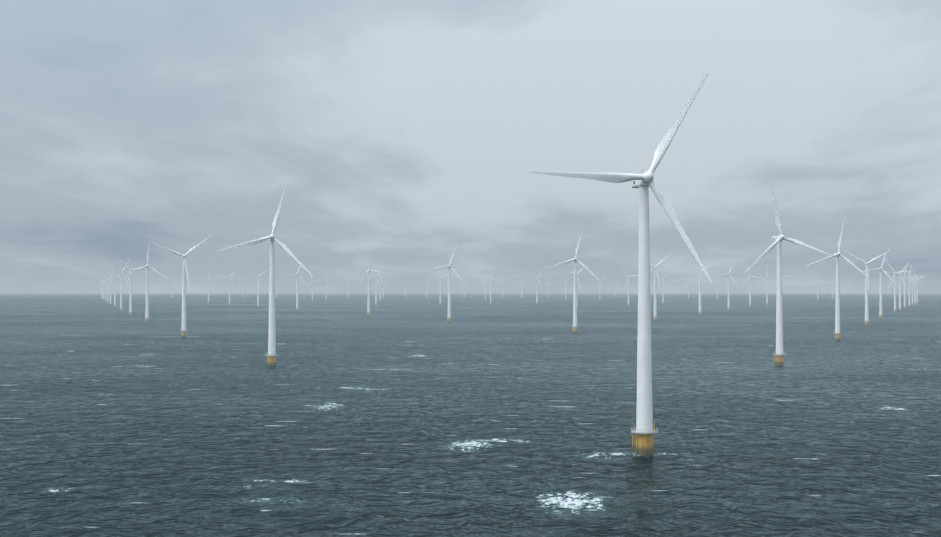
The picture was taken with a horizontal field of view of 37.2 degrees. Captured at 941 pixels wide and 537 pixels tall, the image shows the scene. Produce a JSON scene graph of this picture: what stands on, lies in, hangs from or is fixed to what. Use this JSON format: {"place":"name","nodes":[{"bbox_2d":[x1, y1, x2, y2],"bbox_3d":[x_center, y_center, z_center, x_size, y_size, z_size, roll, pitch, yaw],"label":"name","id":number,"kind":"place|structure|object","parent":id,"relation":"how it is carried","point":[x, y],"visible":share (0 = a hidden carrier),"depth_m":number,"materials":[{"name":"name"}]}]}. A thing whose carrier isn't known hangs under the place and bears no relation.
{"place":"outdoors","nodes":[
{"label":"outdoors","id":0,"kind":"place"},
{"bbox_2d":[0,294,940,536],"bbox_3d":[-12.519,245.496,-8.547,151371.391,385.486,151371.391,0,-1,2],"label":"sea","id":1,"kind":"structure","parent":0,"point":[419,415],"depth_m":573.05,"materials":[{"name":"liquid"}]},
{"bbox_2d":[100,274,115,302],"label":"turbine","id":2,"kind":"object","parent":1,"relation":"on","point":[108,290],"visible":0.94,"depth_m":5412.51,"materials":[{"name":"metal"}]},
{"bbox_2d":[101,267,118,304],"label":"turbine","id":3,"kind":"object","parent":1,"relation":"on","point":[110,278],"visible":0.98,"depth_m":4626.19,"materials":[{"name":"metal"}]},
{"bbox_2d":[108,264,122,306],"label":"turbine","id":4,"kind":"object","parent":1,"relation":"on","point":[114,278],"visible":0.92,"depth_m":3963.20,"materials":[{"name":"metal"}]},
{"bbox_2d":[105,259,129,310],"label":"turbine","id":5,"kind":"object","parent":1,"relation":"on","point":[120,285],"visible":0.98,"depth_m":3248.50,"materials":[{"name":"metal"}]},
{"bbox_2d":[117,257,149,315],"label":"turbine","id":6,"kind":"object","parent":1,"relation":"on","point":[130,311],"visible":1,"depth_m":2719.30,"materials":[{"name":"metal"}]},
{"bbox_2d":[125,241,166,322],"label":"turbine","id":7,"kind":"object","parent":1,"relation":"on","point":[147,305],"visible":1,"depth_m":2159.60,"materials":[{"name":"metal"}]},
{"bbox_2d":[151,234,212,336],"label":"turbine","id":8,"kind":"object","parent":1,"relation":"on","point":[183,330],"visible":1,"depth_m":1516.09,"materials":[{"name":"metal"}]},
{"bbox_2d":[201,271,216,302],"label":"turbine","id":9,"kind":"object","parent":1,"relation":"on","point":[208,285],"visible":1,"depth_m":5108.40,"materials":[{"name":"metal"}]},
{"bbox_2d":[217,269,235,304],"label":"turbine","id":10,"kind":"object","parent":1,"relation":"on","point":[229,285],"visible":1,"depth_m":4442.17,"materials":[{"name":"metal"}]},
{"bbox_2d":[247,270,267,306],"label":"turbine","id":11,"kind":"object","parent":1,"relation":"on","point":[258,287],"visible":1,"depth_m":3964.16,"materials":[{"name":"metal"}]},
{"bbox_2d":[216,182,312,365],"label":"turbine","id":12,"kind":"object","parent":1,"relation":"on","point":[272,357],"visible":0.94,"depth_m":952.55,"materials":[{"name":"metal"}]},
{"bbox_2d":[281,259,307,310],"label":"turbine","id":13,"kind":"object","parent":1,"relation":"on","point":[297,307],"visible":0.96,"depth_m":3336.40,"materials":[{"name":"metal"}]},
{"bbox_2d":[308,275,318,300],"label":"turbine","id":14,"kind":"object","parent":1,"relation":"on","point":[312,287],"visible":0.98,"depth_m":5985.65,"materials":[{"name":"metal"}]},
{"bbox_2d":[318,277,329,299],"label":"turbine","id":15,"kind":"object","parent":1,"relation":"on","point":[326,287],"visible":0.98,"depth_m":6727.51,"materials":[{"name":"metal"}]},
{"bbox_2d":[357,252,387,315],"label":"turbine","id":16,"kind":"object","parent":1,"relation":"on","point":[368,302],"visible":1,"depth_m":2708.53,"materials":[{"name":"metal"}]},
{"bbox_2d":[366,268,383,305],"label":"turbine","id":17,"kind":"object","parent":1,"relation":"on","point":[376,303],"visible":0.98,"depth_m":4335.90,"materials":[{"name":"metal"}]},
{"bbox_2d":[375,274,385,300],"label":"turbine","id":18,"kind":"object","parent":1,"relation":"on","point":[380,287],"visible":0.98,"depth_m":5965.51,"materials":[{"name":"metal"}]},
{"bbox_2d":[432,272,446,304],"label":"turbine","id":19,"kind":"object","parent":1,"relation":"on","point":[440,286],"visible":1,"depth_m":4520.77,"materials":[{"name":"metal"}]},
{"bbox_2d":[428,243,465,321],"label":"turbine","id":20,"kind":"object","parent":1,"relation":"on","point":[449,317],"visible":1,"depth_m":2198.28,"materials":[{"name":"metal"}]},
{"bbox_2d":[481,269,500,304],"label":"turbine","id":21,"kind":"object","parent":1,"relation":"on","point":[490,286],"visible":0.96,"depth_m":4631.27,"materials":[{"name":"metal"}]},
{"bbox_2d":[532,268,543,303],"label":"turbine","id":22,"kind":"object","parent":1,"relation":"on","point":[537,288],"visible":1,"depth_m":4717.10,"materials":[{"name":"metal"}]},
{"bbox_2d":[546,227,599,332],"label":"turbine","id":23,"kind":"object","parent":1,"relation":"on","point":[575,328],"visible":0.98,"depth_m":1663.37,"materials":[{"name":"metal"}]},
{"bbox_2d":[564,264,587,309],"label":"turbine","id":24,"kind":"object","parent":1,"relation":"on","point":[579,284],"visible":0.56,"depth_m":3437.60,"materials":[{"name":"metal"}]},
{"bbox_2d":[529,72,712,455],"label":"turbine","id":25,"kind":"object","parent":1,"relation":"on","point":[644,431],"visible":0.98,"depth_m":443.99,"materials":[{"name":"metal"}]},
{"bbox_2d":[621,268,636,306],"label":"turbine","id":26,"kind":"object","parent":1,"relation":"on","point":[628,285],"visible":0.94,"depth_m":4153.17,"materials":[{"name":"metal"}]},
{"bbox_2d":[634,252,672,320],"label":"turbine","id":27,"kind":"object","parent":1,"relation":"on","point":[655,316],"visible":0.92,"depth_m":2295.90,"materials":[{"name":"metal"}]},
{"bbox_2d":[656,273,670,303],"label":"turbine","id":28,"kind":"object","parent":1,"relation":"on","point":[663,289],"visible":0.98,"depth_m":4842.99,"materials":[{"name":"metal"}]},
{"bbox_2d":[687,261,716,314],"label":"turbine","id":29,"kind":"object","parent":1,"relation":"on","point":[699,271],"visible":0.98,"depth_m":2768.45,"materials":[{"name":"metal"}]},
{"bbox_2d":[713,261,737,309],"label":"turbine","id":30,"kind":"object","parent":1,"relation":"on","point":[728,307],"visible":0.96,"depth_m":3412.94,"materials":[{"name":"metal"}]},
{"bbox_2d":[744,266,763,306],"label":"turbine","id":31,"kind":"object","parent":1,"relation":"on","point":[750,287],"visible":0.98,"depth_m":4004.27,"materials":[{"name":"metal"}]},
{"bbox_2d":[759,270,774,304],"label":"turbine","id":32,"kind":"object","parent":1,"relation":"on","point":[767,278],"visible":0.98,"depth_m":4440.54,"materials":[{"name":"metal"}]},
{"bbox_2d":[744,181,832,364],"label":"turbine","id":33,"kind":"object","parent":1,"relation":"on","point":[778,354],"visible":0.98,"depth_m":962.44,"materials":[{"name":"metal"}]},
{"bbox_2d":[813,275,820,300],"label":"turbine","id":34,"kind":"object","parent":1,"relation":"on","point":[817,287],"visible":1,"depth_m":6402.07,"materials":[{"name":"metal"}]},
{"bbox_2d":[804,217,868,339],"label":"turbine","id":35,"kind":"object","parent":1,"relation":"on","point":[837,333],"visible":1,"depth_m":1424.77,"materials":[{"name":"metal"}]},
{"bbox_2d":[844,250,889,325],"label":"turbine","id":36,"kind":"object","parent":1,"relation":"on","point":[866,320],"visible":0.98,"depth_m":1980.05,"materials":[{"name":"metal"}]},
{"bbox_2d":[862,248,895,318],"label":"turbine","id":37,"kind":"object","parent":1,"relation":"on","point":[880,301],"visible":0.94,"depth_m":2424.16,"materials":[{"name":"metal"}]},
{"bbox_2d":[885,259,908,312],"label":"turbine","id":38,"kind":"object","parent":1,"relation":"on","point":[894,278],"visible":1,"depth_m":3067.63,"materials":[{"name":"metal"}]},
{"bbox_2d":[886,265,907,310],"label":"turbine","id":39,"kind":"object","parent":1,"relation":"on","point":[899,274],"visible":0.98,"depth_m":3340.59,"materials":[{"name":"metal"}]},
{"bbox_2d":[893,261,914,307],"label":"turbine","id":40,"kind":"object","parent":1,"relation":"on","point":[904,288],"visible":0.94,"depth_m":3747.61,"materials":[{"name":"metal"}]},
{"bbox_2d":[898,265,919,306],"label":"turbine","id":41,"kind":"object","parent":1,"relation":"on","point":[909,277],"visible":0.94,"depth_m":4104.33,"materials":[{"name":"metal"}]},
{"bbox_2d":[906,270,922,304],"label":"turbine","id":42,"kind":"object","parent":1,"relation":"on","point":[912,286],"visible":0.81,"depth_m":4443.54,"materials":[{"name":"metal"}]},
{"bbox_2d":[905,271,925,303],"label":"turbine","id":43,"kind":"object","parent":1,"relation":"on","point":[915,289],"visible":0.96,"depth_m":4737.65,"materials":[{"name":"metal"}]},
{"bbox_2d":[913,275,925,303],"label":"turbine","id":44,"kind":"object","parent":1,"relation":"on","point":[917,289],"visible":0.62,"depth_m":5012.99,"materials":[{"name":"metal"}]},
{"bbox_2d":[0,0,940,293],"label":"sky","id":45,"kind":"structure","parent":0,"point":[399,133],"materials":[{"name":"grey"}]}
]}

